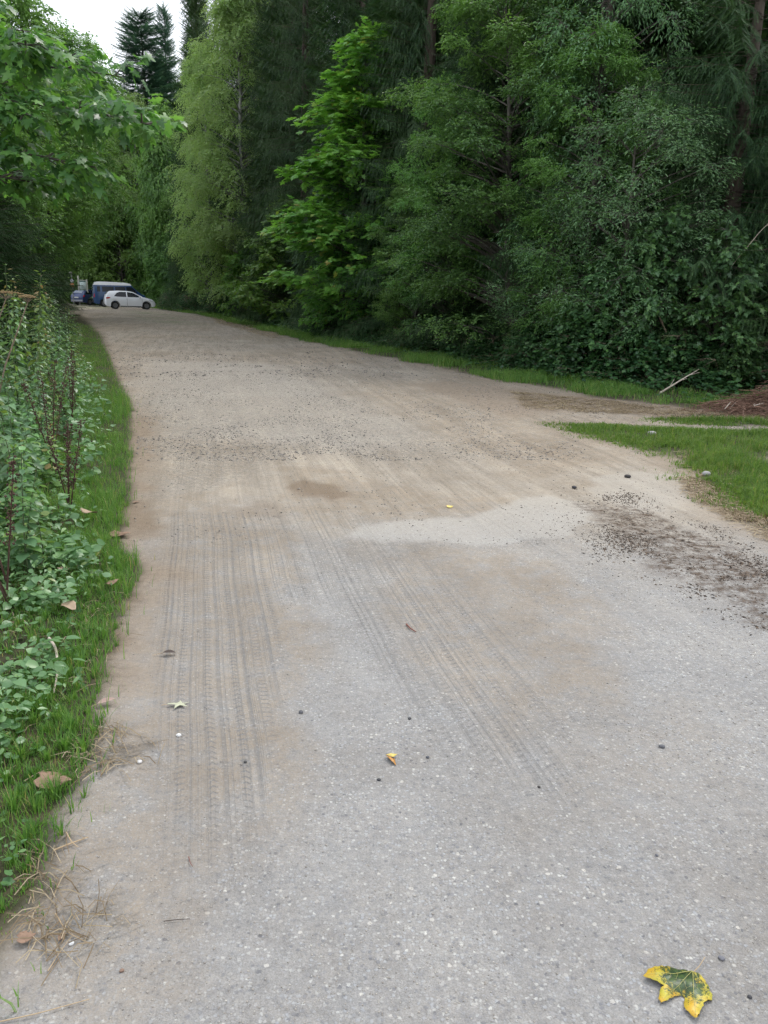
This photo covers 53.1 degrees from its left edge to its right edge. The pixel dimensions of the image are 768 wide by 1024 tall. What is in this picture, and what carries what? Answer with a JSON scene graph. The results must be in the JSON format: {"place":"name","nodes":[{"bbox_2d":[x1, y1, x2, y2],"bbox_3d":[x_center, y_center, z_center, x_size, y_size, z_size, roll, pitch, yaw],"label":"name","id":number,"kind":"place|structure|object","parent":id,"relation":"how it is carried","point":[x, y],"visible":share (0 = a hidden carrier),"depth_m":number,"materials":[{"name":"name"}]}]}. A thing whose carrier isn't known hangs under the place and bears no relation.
{"place":"outdoors","nodes":[
{"label":"outdoors","id":0,"kind":"place"},
{"bbox_2d":[0,322,154,1012],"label":"verge grass","id":1,"kind":"structure","parent":0,"point":[67,724],"depth_m":3.66,"materials":[{"name":"green plant"}]},
{"bbox_2d":[33,771,71,787],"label":"dry leaf","id":2,"kind":"object","parent":1,"relation":"on","point":[38,783],"visible":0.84,"depth_m":2.54,"materials":[{"name":"beige plant"}]},
{"bbox_2d":[0,0,338,101],"label":"sky","id":3,"kind":"structure","parent":0,"point":[97,17],"materials":[{"name":"white"}]},
{"bbox_2d":[0,303,767,1023],"bbox_3d":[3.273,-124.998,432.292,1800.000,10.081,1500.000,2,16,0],"label":"ground","id":4,"kind":"structure","parent":0,"point":[348,717],"depth_m":3.03,"materials":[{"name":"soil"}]},
{"bbox_2d":[0,455,18,601],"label":"dead dock plant","id":5,"kind":"object","parent":4,"relation":"on","point":[11,494],"visible":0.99,"depth_m":3.74,"materials":[{"name":"brown plant"}]},
{"bbox_2d":[0,264,29,415],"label":"nettle plant","id":6,"kind":"object","parent":4,"relation":"on","point":[9,321],"visible":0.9,"depth_m":8.77,"materials":[{"name":"green plant"}]},
{"bbox_2d":[0,413,32,510],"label":"nettle plant","id":7,"kind":"object","parent":4,"relation":"on","point":[4,451],"visible":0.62,"depth_m":5.08,"materials":[{"name":"green plant"}]},
{"bbox_2d":[0,381,32,483],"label":"nettle plant","id":8,"kind":"object","parent":4,"relation":"on","point":[10,418],"visible":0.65,"depth_m":5.62,"materials":[{"name":"green plant"}]},
{"bbox_2d":[0,294,36,390],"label":"dry hogweed","id":9,"kind":"object","parent":4,"relation":"on","point":[27,297],"visible":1,"depth_m":7.81,"materials":[{"name":"brown plant"}]},
{"bbox_2d":[1,446,46,573],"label":"nettle plant","id":10,"kind":"object","parent":4,"relation":"on","point":[23,529],"visible":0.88,"depth_m":4.14,"materials":[{"name":"green plant"}]},
{"bbox_2d":[5,399,47,481],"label":"nettle plant","id":11,"kind":"object","parent":4,"relation":"on","point":[34,456],"visible":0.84,"depth_m":5.93,"materials":[{"name":"green plant"}]},
{"bbox_2d":[6,461,47,574],"bbox_3d":[-1.943,0.048,4.194,0.188,0.659,0.254,53,53,70],"label":"nettle plant","id":12,"kind":"object","parent":4,"relation":"on","point":[34,515],"visible":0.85,"depth_m":4.17,"materials":[{"name":"green plant"}]},
{"bbox_2d":[25,270,50,403],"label":"nettle plant","id":13,"kind":"object","parent":4,"relation":"on","point":[38,328],"visible":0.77,"depth_m":9.91,"materials":[{"name":"green plant"}]},
{"bbox_2d":[0,167,75,343],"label":"spruce tree","id":14,"kind":"object","parent":4,"relation":"on","point":[26,286],"visible":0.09,"depth_m":18.18,"materials":[{"name":"green plant"}]},
{"bbox_2d":[0,123,76,336],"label":"spruce tree","id":15,"kind":"object","parent":4,"relation":"on","point":[30,261],"visible":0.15,"depth_m":19.41,"materials":[{"name":"green plant"}]},
{"bbox_2d":[0,181,78,327],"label":"spruce tree","id":16,"kind":"object","parent":4,"relation":"on","point":[36,259],"visible":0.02,"depth_m":29.78,"materials":[{"name":"green plant"}]},
{"bbox_2d":[1,75,78,315],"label":"spruce tree","id":17,"kind":"object","parent":4,"relation":"on","point":[67,293],"visible":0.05,"depth_m":43.15,"materials":[{"name":"green plant"}]},
{"bbox_2d":[25,362,54,441],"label":"nettle plant","id":18,"kind":"object","parent":4,"relation":"on","point":[40,411],"visible":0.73,"depth_m":7.12,"materials":[{"name":"green plant"}]},
{"bbox_2d":[0,0,83,260],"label":"ash tree","id":19,"kind":"object","parent":4,"relation":"on","point":[23,8],"visible":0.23,"depth_m":22.89,"materials":[{"name":"green plant"}]},
{"bbox_2d":[26,494,60,562],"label":"nettle plant","id":20,"kind":"object","parent":4,"relation":"on","point":[46,513],"visible":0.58,"depth_m":4.38,"materials":[{"name":"green plant"}]},
{"bbox_2d":[0,122,87,370],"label":"spruce tree","id":21,"kind":"object","parent":4,"relation":"on","point":[4,241],"visible":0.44,"depth_m":13.74,"materials":[{"name":"green plant"}]},
{"bbox_2d":[21,360,68,466],"bbox_3d":[-2.779,-0.791,6.432,0.306,0.991,0.422,2,16,0],"label":"dead dock plant","id":22,"kind":"object","parent":4,"relation":"on","point":[53,408],"visible":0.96,"depth_m":6.35,"materials":[{"name":"brown plant"}]},
{"bbox_2d":[40,434,61,488],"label":"nettle plant","id":23,"kind":"object","parent":4,"relation":"on","point":[50,471],"visible":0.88,"depth_m":6.06,"materials":[{"name":"green plant"}]},
{"bbox_2d":[0,352,116,885],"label":"ground cover","id":24,"kind":"object","parent":4,"relation":"on","point":[45,593],"visible":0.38,"depth_m":4.30,"materials":[{"name":"green plant"}]},
{"bbox_2d":[1,62,117,273],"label":"ash tree","id":25,"kind":"object","parent":4,"relation":"on","point":[74,221],"visible":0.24,"depth_m":32.64,"materials":[{"name":"green plant"}]},
{"bbox_2d":[47,350,76,439],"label":"dead dock plant","id":26,"kind":"object","parent":4,"relation":"on","point":[72,383],"visible":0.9,"depth_m":7.97,"materials":[{"name":"brown plant"}]},
{"bbox_2d":[38,249,87,310],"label":"spruce tree","id":27,"kind":"object","parent":4,"relation":"on","point":[68,283],"visible":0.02,"depth_m":56.37,"materials":[{"name":"green plant"}]},
{"bbox_2d":[44,419,85,509],"bbox_3d":[-2.236,-0.315,5.431,0.198,0.719,0.327,-13,21,-41],"label":"dead dock plant","id":28,"kind":"object","parent":4,"relation":"on","point":[68,458],"visible":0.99,"depth_m":5.42,"materials":[{"name":"brown plant"}]},
{"bbox_2d":[0,19,140,273],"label":"ash tree","id":29,"kind":"object","parent":4,"relation":"on","point":[70,45],"visible":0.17,"depth_m":37.32,"materials":[{"name":"green plant"}]},
{"bbox_2d":[42,136,111,275],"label":"ash tree","id":30,"kind":"object","parent":4,"relation":"on","point":[84,258],"visible":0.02,"depth_m":48.47,"materials":[{"name":"green plant"}]},
{"bbox_2d":[71,289,96,304],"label":"parked car","id":31,"kind":"object","parent":4,"relation":"on","point":[82,296],"visible":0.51,"depth_m":74.06,"materials":[{"name":"blue paint"}]},
{"bbox_2d":[0,0,188,207],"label":"sycamore tree","id":32,"kind":"object","parent":4,"relation":"on","point":[30,60],"visible":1,"depth_m":8.38,"materials":[{"name":"green plant"}]},
{"bbox_2d":[67,186,161,305],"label":"linden tree","id":33,"kind":"object","parent":4,"relation":"on","point":[101,275],"visible":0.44,"depth_m":76.10,"materials":[{"name":"green plant"}]},
{"bbox_2d":[83,140,150,303],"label":"linden tree","id":34,"kind":"object","parent":4,"relation":"on","point":[132,176],"visible":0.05,"depth_m":79.33,"materials":[{"name":"green plant"}]},
{"bbox_2d":[92,282,145,307],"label":"parked van","id":35,"kind":"object","parent":4,"relation":"on","point":[100,290],"visible":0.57,"depth_m":69.64,"materials":[{"name":"blue paint"}]},
{"bbox_2d":[104,291,155,309],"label":"parked car","id":36,"kind":"object","parent":4,"relation":"on","point":[114,299],"visible":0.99,"depth_m":63.90,"materials":[{"name":"white paint"}]},
{"bbox_2d":[98,92,168,283],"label":"birch tree","id":37,"kind":"object","parent":4,"relation":"on","point":[135,100],"visible":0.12,"depth_m":77.77,"materials":[{"name":"green plant"}]},
{"bbox_2d":[104,5,176,272],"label":"spruce tree","id":38,"kind":"object","parent":4,"relation":"on","point":[141,33],"visible":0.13,"depth_m":79.17,"materials":[{"name":"green plant"}]},
{"bbox_2d":[121,92,179,305],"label":"linden tree","id":39,"kind":"object","parent":4,"relation":"on","point":[154,162],"visible":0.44,"depth_m":72.67,"materials":[{"name":"green plant"}]},
{"bbox_2d":[140,221,177,305],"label":"linden tree","id":40,"kind":"object","parent":4,"relation":"on","point":[152,271],"visible":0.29,"depth_m":72.33,"materials":[{"name":"green plant"}]},
{"bbox_2d":[148,1,179,109],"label":"spruce tree","id":41,"kind":"object","parent":4,"relation":"on","point":[165,16],"visible":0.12,"depth_m":80.43,"materials":[{"name":"green plant"}]},
{"bbox_2d":[162,101,201,310],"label":"spruce tree","id":42,"kind":"object","parent":4,"relation":"on","point":[174,283],"visible":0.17,"depth_m":61.40,"materials":[{"name":"green plant"}]},
{"bbox_2d":[157,0,207,303],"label":"spruce tree","id":43,"kind":"object","parent":4,"relation":"on","point":[183,21],"visible":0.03,"depth_m":63.23,"materials":[{"name":"green plant"}]},
{"bbox_2d":[162,0,212,309],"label":"spruce tree","id":44,"kind":"object","parent":4,"relation":"on","point":[193,11],"visible":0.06,"depth_m":58.88,"materials":[{"name":"green plant"}]},
{"bbox_2d":[163,0,213,288],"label":"spruce tree","id":45,"kind":"object","parent":4,"relation":"on","point":[173,168],"visible":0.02,"depth_m":66.28,"materials":[{"name":"green plant"}]},
{"bbox_2d":[172,288,206,311],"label":"dark shrub","id":46,"kind":"object","parent":4,"relation":"on","point":[184,301],"visible":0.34,"depth_m":60.32,"materials":[{"name":"green plant"}]},
{"bbox_2d":[163,41,237,307],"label":"birch tree","id":47,"kind":"object","parent":4,"relation":"on","point":[189,262],"visible":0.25,"depth_m":54.51,"materials":[{"name":"green plant"}]},
{"bbox_2d":[180,0,233,311],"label":"spruce tree","id":48,"kind":"object","parent":4,"relation":"on","point":[201,27],"visible":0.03,"depth_m":55.72,"materials":[{"name":"green plant"}]},
{"bbox_2d":[162,0,271,310],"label":"birch tree","id":49,"kind":"object","parent":4,"relation":"on","point":[235,17],"visible":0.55,"depth_m":46.37,"materials":[{"name":"green plant"}]},
{"bbox_2d":[193,2,252,312],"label":"spruce tree","id":50,"kind":"object","parent":4,"relation":"on","point":[222,206],"visible":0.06,"depth_m":51.66,"materials":[{"name":"green plant"}]},
{"bbox_2d":[216,217,261,316],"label":"maple tree","id":51,"kind":"object","parent":4,"relation":"on","point":[233,258],"visible":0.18,"depth_m":46.55,"materials":[{"name":"green plant"}]},
{"bbox_2d":[216,0,276,313],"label":"spruce tree","id":52,"kind":"object","parent":4,"relation":"on","point":[247,96],"visible":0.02,"depth_m":48.18,"materials":[{"name":"green plant"}]},
{"bbox_2d":[225,0,297,320],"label":"spruce tree","id":53,"kind":"object","parent":4,"relation":"on","point":[242,171],"visible":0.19,"depth_m":43.53,"materials":[{"name":"green plant"}]},
{"bbox_2d":[225,194,307,320],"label":"maple tree","id":54,"kind":"object","parent":4,"relation":"on","point":[247,297],"visible":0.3,"depth_m":37.96,"materials":[{"name":"green plant"}]},
{"bbox_2d":[229,0,324,320],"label":"spruce tree","id":55,"kind":"object","parent":4,"relation":"on","point":[281,18],"visible":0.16,"depth_m":41.14,"materials":[{"name":"green plant"}]},
{"bbox_2d":[232,0,329,313],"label":"spruce tree","id":56,"kind":"object","parent":4,"relation":"on","point":[258,85],"visible":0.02,"depth_m":43.22,"materials":[{"name":"green plant"}]},
{"bbox_2d":[235,0,336,325],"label":"spruce tree","id":57,"kind":"object","parent":4,"relation":"on","point":[294,95],"visible":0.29,"depth_m":36.94,"materials":[{"name":"green plant"}]},
{"bbox_2d":[269,0,355,325],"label":"spruce tree","id":58,"kind":"object","parent":4,"relation":"on","point":[298,144],"visible":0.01,"depth_m":35.39,"materials":[{"name":"green plant"}]},
{"bbox_2d":[273,0,381,331],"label":"spruce tree","id":59,"kind":"object","parent":4,"relation":"on","point":[332,39],"visible":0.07,"depth_m":31.32,"materials":[{"name":"green plant"}]},
{"bbox_2d":[280,0,384,335],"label":"spruce tree","id":60,"kind":"object","parent":4,"relation":"on","point":[352,21],"visible":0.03,"depth_m":30.19,"materials":[{"name":"green plant"}]},
{"bbox_2d":[250,15,429,309],"bbox_3d":[-0.508,-11.811,28.247,7.890,10.901,8.752,4,16,8],"label":"maple tree","id":61,"kind":"object","parent":4,"relation":"on","point":[343,93],"visible":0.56,"depth_m":26.75,"materials":[{"name":"green plant"}]},
{"bbox_2d":[292,200,388,335],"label":"maple tree","id":62,"kind":"object","parent":4,"relation":"on","point":[344,309],"visible":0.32,"depth_m":28.41,"materials":[{"name":"green plant"}]},
{"bbox_2d":[340,307,392,340],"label":"dark shrub","id":63,"kind":"object","parent":4,"relation":"on","point":[360,325],"visible":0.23,"depth_m":27.36,"materials":[{"name":"green plant"}]},
{"bbox_2d":[304,0,438,337],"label":"spruce tree","id":64,"kind":"object","parent":4,"relation":"on","point":[371,14],"visible":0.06,"depth_m":27.76,"materials":[{"name":"green plant"}]},
{"bbox_2d":[0,317,767,988],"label":"straw litter","id":65,"kind":"object","parent":4,"relation":"on","point":[726,511],"visible":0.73,"depth_m":3.38,"materials":[{"name":"brown plant"}]},
{"bbox_2d":[313,0,476,346],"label":"spruce tree","id":66,"kind":"object","parent":4,"relation":"on","point":[429,35],"visible":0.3,"depth_m":24.97,"materials":[{"name":"green plant"}]},
{"bbox_2d":[329,0,469,334],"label":"spruce tree","id":67,"kind":"object","parent":4,"relation":"on","point":[374,307],"visible":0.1,"depth_m":26.48,"materials":[{"name":"green plant"}]},
{"bbox_2d":[361,182,448,338],"bbox_3d":[0.950,-7.692,24.168,3.472,5.052,3.150,-8,18,-29],"label":"hornbeam tree","id":68,"kind":"object","parent":4,"relation":"on","point":[401,314],"visible":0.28,"depth_m":23.82,"materials":[{"name":"green plant"}]},
{"bbox_2d":[381,314,430,348],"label":"dark shrub","id":69,"kind":"object","parent":4,"relation":"on","point":[402,326],"visible":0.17,"depth_m":24.12,"materials":[{"name":"green plant"}]},
{"bbox_2d":[377,70,505,341],"bbox_3d":[1.932,-8.397,22.067,4.136,7.693,3.752,3,16,4],"label":"hornbeam tree","id":70,"kind":"object","parent":4,"relation":"on","point":[413,296],"visible":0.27,"depth_m":21.46,"materials":[{"name":"green plant"}]},
{"bbox_2d":[421,320,477,354],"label":"dark shrub","id":71,"kind":"object","parent":4,"relation":"on","point":[449,332],"visible":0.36,"depth_m":21.73,"materials":[{"name":"green plant"}]},
{"bbox_2d":[373,4,533,346],"bbox_3d":[3.442,-12.355,22.979,7.226,14.650,7.408,5,16,13],"label":"spruce tree","id":72,"kind":"object","parent":4,"relation":"on","point":[450,55],"visible":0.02,"depth_m":22.77,"materials":[{"name":"green plant"}]},
{"bbox_2d":[156,305,767,403],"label":"undergrowth","id":73,"kind":"object","parent":4,"relation":"on","point":[663,380],"visible":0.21,"depth_m":16.08,"materials":[{"name":"green plant"}]},
{"bbox_2d":[362,0,573,349],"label":"spruce tree","id":74,"kind":"object","parent":4,"relation":"on","point":[419,336],"visible":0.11,"depth_m":21.23,"materials":[{"name":"green plant"}]},
{"bbox_2d":[394,0,567,350],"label":"spruce tree","id":75,"kind":"object","parent":4,"relation":"on","point":[500,106],"visible":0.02,"depth_m":21.61,"materials":[{"name":"green plant"}]},
{"bbox_2d":[456,323,515,363],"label":"bramble bush","id":76,"kind":"object","parent":4,"relation":"on","point":[483,344],"visible":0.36,"depth_m":19.78,"materials":[{"name":"green plant"}]},
{"bbox_2d":[372,0,646,347],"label":"hornbeam tree","id":77,"kind":"object","parent":4,"relation":"on","point":[510,19],"visible":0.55,"depth_m":18.30,"materials":[{"name":"green plant"}]},
{"bbox_2d":[485,310,594,371],"bbox_3d":[3.816,-3.911,18.125,2.831,1.844,2.920,7,17,18],"label":"bramble bush","id":78,"kind":"object","parent":4,"relation":"on","point":[530,357],"visible":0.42,"depth_m":17.56,"materials":[{"name":"green plant"}]},
{"bbox_2d":[474,182,636,359],"bbox_3d":[3.917,-5.288,17.585,3.873,4.363,3.552,-2,16,-12],"label":"willow tree","id":79,"kind":"object","parent":4,"relation":"on","point":[500,300],"visible":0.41,"depth_m":17.04,"materials":[{"name":"green plant"}]},
{"bbox_2d":[456,0,677,339],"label":"spruce tree","id":80,"kind":"object","parent":4,"relation":"on","point":[524,105],"visible":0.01,"depth_m":19.51,"materials":[{"name":"green plant"}]},
{"bbox_2d":[533,252,643,371],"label":"maple sapling","id":81,"kind":"object","parent":4,"relation":"on","point":[591,342],"visible":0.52,"depth_m":15.68,"materials":[{"name":"green plant"}]},
{"bbox_2d":[536,304,644,381],"bbox_3d":[4.604,-3.477,16.522,2.865,1.941,2.777,-11,20,-38],"label":"bramble bush","id":82,"kind":"object","parent":4,"relation":"on","point":[564,358],"visible":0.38,"depth_m":16.04,"materials":[{"name":"green plant"}]},
{"bbox_2d":[462,0,720,363],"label":"spruce tree","id":83,"kind":"object","parent":4,"relation":"on","point":[610,9],"visible":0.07,"depth_m":17.70,"materials":[{"name":"green plant"}]},
{"bbox_2d":[494,15,694,346],"bbox_3d":[4.520,-6.623,16.809,4.018,7.101,4.429,-1,16,-7],"label":"hornbeam tree","id":84,"kind":"object","parent":4,"relation":"on","point":[574,63],"visible":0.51,"depth_m":16.07,"materials":[{"name":"green plant"}]},
{"bbox_2d":[490,0,709,322],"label":"willow tree","id":85,"kind":"object","parent":4,"relation":"on","point":[629,4],"visible":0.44,"depth_m":16.16,"materials":[{"name":"green plant"}]},
{"bbox_2d":[475,0,744,331],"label":"spruce tree","id":86,"kind":"object","parent":4,"relation":"on","point":[666,41],"visible":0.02,"depth_m":17.92,"materials":[{"name":"green plant"}]},
{"bbox_2d":[528,72,745,373],"bbox_3d":[5.071,-5.592,15.647,4.134,6.021,4.508,-9,19,-32],"label":"willow tree","id":87,"kind":"object","parent":4,"relation":"on","point":[629,204],"visible":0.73,"depth_m":14.68,"materials":[{"name":"green plant"}]},
{"bbox_2d":[576,320,709,390],"bbox_3d":[5.354,-3.099,15.470,2.869,1.712,2.781,-1,16,-8],"label":"bramble bush","id":88,"kind":"object","parent":4,"relation":"on","point":[611,362],"visible":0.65,"depth_m":15.02,"materials":[{"name":"green plant"}]},
{"bbox_2d":[524,0,767,324],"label":"spruce tree","id":89,"kind":"object","parent":4,"relation":"on","point":[667,36],"visible":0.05,"depth_m":17.50,"materials":[{"name":"green plant"}]},
{"bbox_2d":[537,414,767,528],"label":"tongue grass","id":90,"kind":"structure","parent":4,"relation":"on","point":[754,488],"depth_m":8.80,"materials":[{"name":"green plant"}]},
{"bbox_2d":[541,487,767,635],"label":"bark litter","id":91,"kind":"object","parent":4,"relation":"on","point":[634,546],"visible":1,"depth_m":5.20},
{"bbox_2d":[612,200,714,375],"bbox_3d":[5.558,-4.223,15.181,2.103,3.610,2.339,7,17,20],"label":"maple sapling","id":92,"kind":"object","parent":4,"relation":"on","point":[654,309],"visible":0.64,"depth_m":14.76,"materials":[{"name":"green plant"}]},
{"bbox_2d":[599,289,742,385],"bbox_3d":[6.037,-3.691,16.020,3.396,2.102,3.293,10,18,27],"label":"bramble bush","id":93,"kind":"object","parent":4,"relation":"on","point":[670,320],"visible":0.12,"depth_m":15.21,"materials":[{"name":"green plant"}]},
{"bbox_2d":[643,957,711,1017],"bbox_3d":[0.735,1.152,1.854,0.181,0.016,0.147,-2,16,-11],"label":"maple leaf","id":94,"kind":"object","parent":4,"relation":"on","point":[692,987],"visible":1,"depth_m":1.86,"materials":[{"name":"yellow plant"}]},
{"bbox_2d":[592,0,767,369],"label":"spruce tree","id":95,"kind":"object","parent":4,"relation":"on","point":[744,97],"visible":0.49,"depth_m":14.97,"materials":[{"name":"green plant"}]},
{"bbox_2d":[599,0,767,301],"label":"spruce tree","id":96,"kind":"object","parent":4,"relation":"on","point":[740,59],"visible":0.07,"depth_m":16.88,"materials":[{"name":"green plant"}]},
{"bbox_2d":[630,324,767,392],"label":"bramble bush","id":97,"kind":"object","parent":4,"relation":"on","point":[707,349],"visible":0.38,"depth_m":14.53,"materials":[{"name":"green plant"}]},
{"bbox_2d":[651,222,767,376],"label":"maple sapling","id":98,"kind":"object","parent":4,"relation":"on","point":[715,308],"visible":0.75,"depth_m":14.18,"materials":[{"name":"green plant"}]},
{"bbox_2d":[664,381,767,418],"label":"brush pile","id":99,"kind":"object","parent":4,"relation":"on","point":[757,404],"visible":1,"depth_m":11.82,"materials":[{"name":"brown wood"}]},
{"bbox_2d":[685,343,767,390],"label":"bramble bush","id":100,"kind":"object","parent":4,"relation":"on","point":[764,367],"visible":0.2,"depth_m":14.52,"materials":[{"name":"green plant"}]},
{"bbox_2d":[695,323,767,388],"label":"bush","id":101,"kind":"object","parent":4,"relation":"on","point":[726,356],"visible":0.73,"depth_m":14.20,"materials":[{"name":"green plant"}]},
{"bbox_2d":[717,84,767,381],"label":"spruce tree","id":102,"kind":"object","parent":4,"relation":"on","point":[766,278],"visible":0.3,"depth_m":14.34,"materials":[{"name":"green plant"}]},
{"bbox_2d":[719,269,767,354],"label":"maple sapling","id":103,"kind":"object","parent":4,"relation":"on","point":[762,293],"visible":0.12,"depth_m":14.59,"materials":[{"name":"green plant"}]},
{"bbox_2d":[150,306,763,411],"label":"bank grass","id":104,"kind":"structure","parent":0,"point":[528,376],"depth_m":16.48,"materials":[{"name":"green plant"}]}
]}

